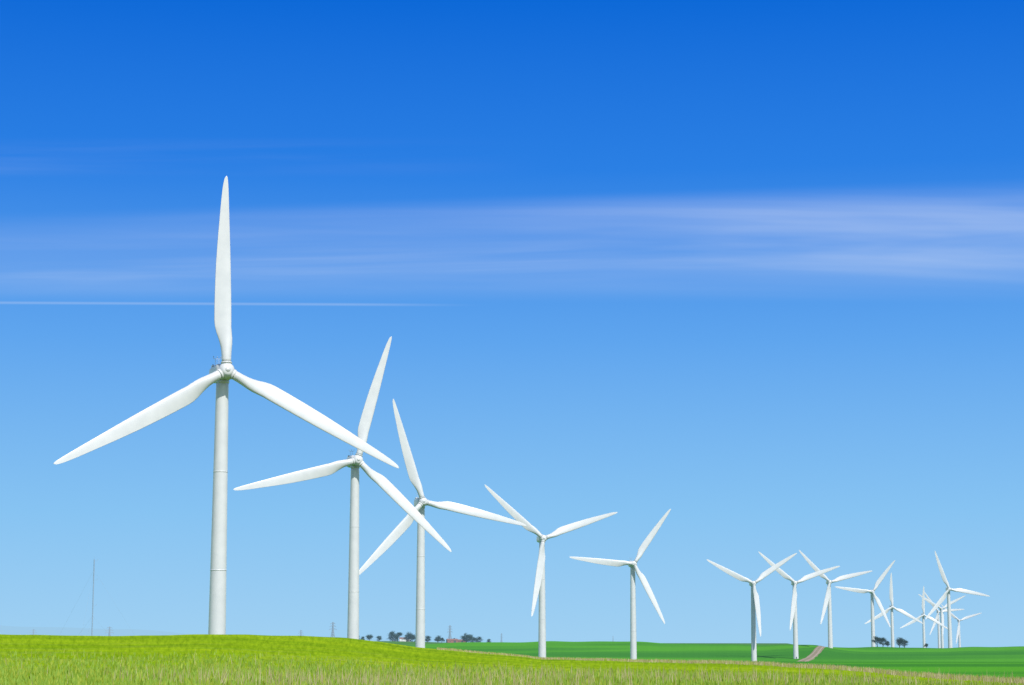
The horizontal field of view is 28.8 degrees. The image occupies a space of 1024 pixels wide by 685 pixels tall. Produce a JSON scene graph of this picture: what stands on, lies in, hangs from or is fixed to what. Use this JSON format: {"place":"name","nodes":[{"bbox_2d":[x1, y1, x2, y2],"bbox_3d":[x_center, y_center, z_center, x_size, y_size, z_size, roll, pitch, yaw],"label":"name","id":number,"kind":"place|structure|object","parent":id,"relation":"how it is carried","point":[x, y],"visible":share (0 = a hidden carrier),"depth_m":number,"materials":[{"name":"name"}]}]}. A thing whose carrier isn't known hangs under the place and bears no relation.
{"place":"outdoors","nodes":[
{"label":"outdoors","id":0,"kind":"place"},
{"bbox_2d":[0,625,414,641],"bbox_3d":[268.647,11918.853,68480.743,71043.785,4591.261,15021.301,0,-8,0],"label":"hills","id":1,"kind":"structure","parent":0,"point":[15,630],"depth_m":67716.03,"materials":[{"name":"grey"}]},
{"bbox_2d":[0,634,1023,684],"bbox_3d":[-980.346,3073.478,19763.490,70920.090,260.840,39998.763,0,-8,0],"label":"ground","id":2,"kind":"structure","parent":0,"point":[974,661],"depth_m":309.43,"materials":[{"name":"green plant"}]},
{"bbox_2d":[62,560,133,635],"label":"lattice mast","id":3,"kind":"object","parent":2,"relation":"on","point":[93,600],"visible":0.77,"depth_m":1213.85,"materials":[{"name":"silver metal"}]},
{"bbox_2d":[53,176,398,634],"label":"wind turbine","id":4,"kind":"object","parent":2,"relation":"on","point":[223,373],"visible":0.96,"depth_m":462.04,"materials":[{"name":"paint"}]},
{"bbox_2d":[331,622,336,636],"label":"pylon","id":5,"kind":"object","parent":2,"relation":"on","point":[332,632],"visible":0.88,"depth_m":5125.43,"materials":[{"name":"silver metal"}]},
{"bbox_2d":[233,336,450,638],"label":"wind turbine","id":6,"kind":"object","parent":2,"relation":"on","point":[355,462],"visible":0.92,"depth_m":701.70,"materials":[{"name":"paint"}]},
{"bbox_2d":[387,631,399,640],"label":"tree","id":7,"kind":"object","parent":2,"relation":"on","point":[392,635],"visible":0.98,"depth_m":3929.11,"materials":[{"name":"green plant"}]},
{"bbox_2d":[403,632,412,641],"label":"tree","id":8,"kind":"object","parent":2,"relation":"on","point":[408,636],"visible":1,"depth_m":3948.73,"materials":[{"name":"green plant"}]},
{"bbox_2d":[359,399,525,647],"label":"wind turbine","id":9,"kind":"object","parent":2,"relation":"on","point":[405,523],"visible":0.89,"depth_m":858.87,"materials":[{"name":"paint"}]},
{"bbox_2d":[447,625,452,638],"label":"pylon","id":10,"kind":"object","parent":2,"relation":"on","point":[449,631],"visible":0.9,"depth_m":5538.59,"materials":[{"name":"silver metal"}]},
{"bbox_2d":[446,639,457,642],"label":"building","id":11,"kind":"structure","parent":2,"relation":"on","point":[451,640],"depth_m":3989.46,"materials":[{"name":"brown"}]},
{"bbox_2d":[461,633,473,641],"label":"tree","id":12,"kind":"object","parent":2,"relation":"on","point":[465,638],"visible":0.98,"depth_m":3953.43,"materials":[{"name":"green plant"}]},
{"bbox_2d":[0,647,1023,684],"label":"meadow grass stalks","id":13,"kind":"object","parent":2,"relation":"on","point":[241,674],"visible":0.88,"depth_m":87.62,"materials":[{"name":"green plant"}]},
{"bbox_2d":[485,485,617,657],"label":"wind turbine","id":14,"kind":"object","parent":2,"relation":"on","point":[539,584],"visible":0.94,"depth_m":1145.95,"materials":[{"name":"paint"}]},
{"bbox_2d":[570,509,670,658],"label":"wind turbine","id":15,"kind":"object","parent":2,"relation":"on","point":[632,565],"visible":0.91,"depth_m":1370.46,"materials":[{"name":"paint"}]},
{"bbox_2d":[707,553,796,660],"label":"wind turbine","id":16,"kind":"object","parent":2,"relation":"on","point":[755,603],"visible":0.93,"depth_m":1717.13,"materials":[{"name":"paint"}]},
{"bbox_2d":[759,552,839,658],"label":"wind turbine","id":17,"kind":"object","parent":2,"relation":"on","point":[793,614],"visible":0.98,"depth_m":1904.43,"materials":[{"name":"paint"}]},
{"bbox_2d":[799,550,871,647],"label":"wind turbine","id":18,"kind":"object","parent":2,"relation":"on","point":[827,600],"visible":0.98,"depth_m":2075.22,"materials":[{"name":"paint"}]},
{"bbox_2d":[835,560,894,646],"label":"wind turbine","id":19,"kind":"object","parent":2,"relation":"on","point":[877,583],"visible":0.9,"depth_m":2354.55,"materials":[{"name":"paint"}]},
{"bbox_2d":[872,636,880,646],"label":"tree","id":20,"kind":"object","parent":2,"relation":"on","point":[877,639],"visible":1,"depth_m":2297.43,"materials":[{"name":"green plant"}]},
{"bbox_2d":[878,637,887,645],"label":"tree","id":21,"kind":"object","parent":2,"relation":"on","point":[884,641],"visible":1,"depth_m":2298.27,"materials":[{"name":"green plant"}]},
{"bbox_2d":[865,573,922,646],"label":"wind turbine","id":22,"kind":"object","parent":2,"relation":"on","point":[891,607],"visible":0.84,"depth_m":2692.45,"materials":[{"name":"paint"}]},
{"bbox_2d":[896,637,904,647],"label":"tree","id":23,"kind":"object","parent":2,"relation":"on","point":[899,640],"visible":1,"depth_m":2276.61,"materials":[{"name":"green plant"}]},
{"bbox_2d":[901,640,908,647],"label":"tree","id":24,"kind":"object","parent":2,"relation":"on","point":[905,643],"visible":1,"depth_m":2278.56,"materials":[{"name":"green plant"}]},
{"bbox_2d":[900,586,947,647],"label":"wind turbine","id":25,"kind":"object","parent":2,"relation":"on","point":[923,615],"visible":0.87,"depth_m":3194.47,"materials":[{"name":"paint"}]},
{"bbox_2d":[919,594,965,647],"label":"wind turbine","id":26,"kind":"object","parent":2,"relation":"on","point":[941,618],"visible":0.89,"depth_m":3350.13,"materials":[{"name":"paint"}]},
{"bbox_2d":[924,592,963,647],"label":"wind turbine","id":27,"kind":"object","parent":2,"relation":"on","point":[937,618],"visible":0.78,"depth_m":3589.18,"materials":[{"name":"paint"}]},
{"bbox_2d":[925,551,989,647],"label":"wind turbine","id":28,"kind":"object","parent":2,"relation":"on","point":[944,595],"visible":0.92,"depth_m":2284.46,"materials":[{"name":"paint"}]},
{"bbox_2d":[941,604,980,646],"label":"wind turbine","id":29,"kind":"object","parent":2,"relation":"on","point":[958,638],"visible":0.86,"depth_m":3855.82,"materials":[{"name":"paint"}]},
{"bbox_2d":[0,0,1023,647],"label":"sky","id":30,"kind":"structure","parent":0,"point":[751,272],"materials":[{"name":"blue"}]},
{"bbox_2d":[798,646,824,660],"bbox_3d":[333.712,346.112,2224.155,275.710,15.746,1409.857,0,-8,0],"label":"access road","id":31,"kind":"structure","parent":0,"point":[817,650],"depth_m":1959.30,"materials":[{"name":"beige gravel"}]}
]}

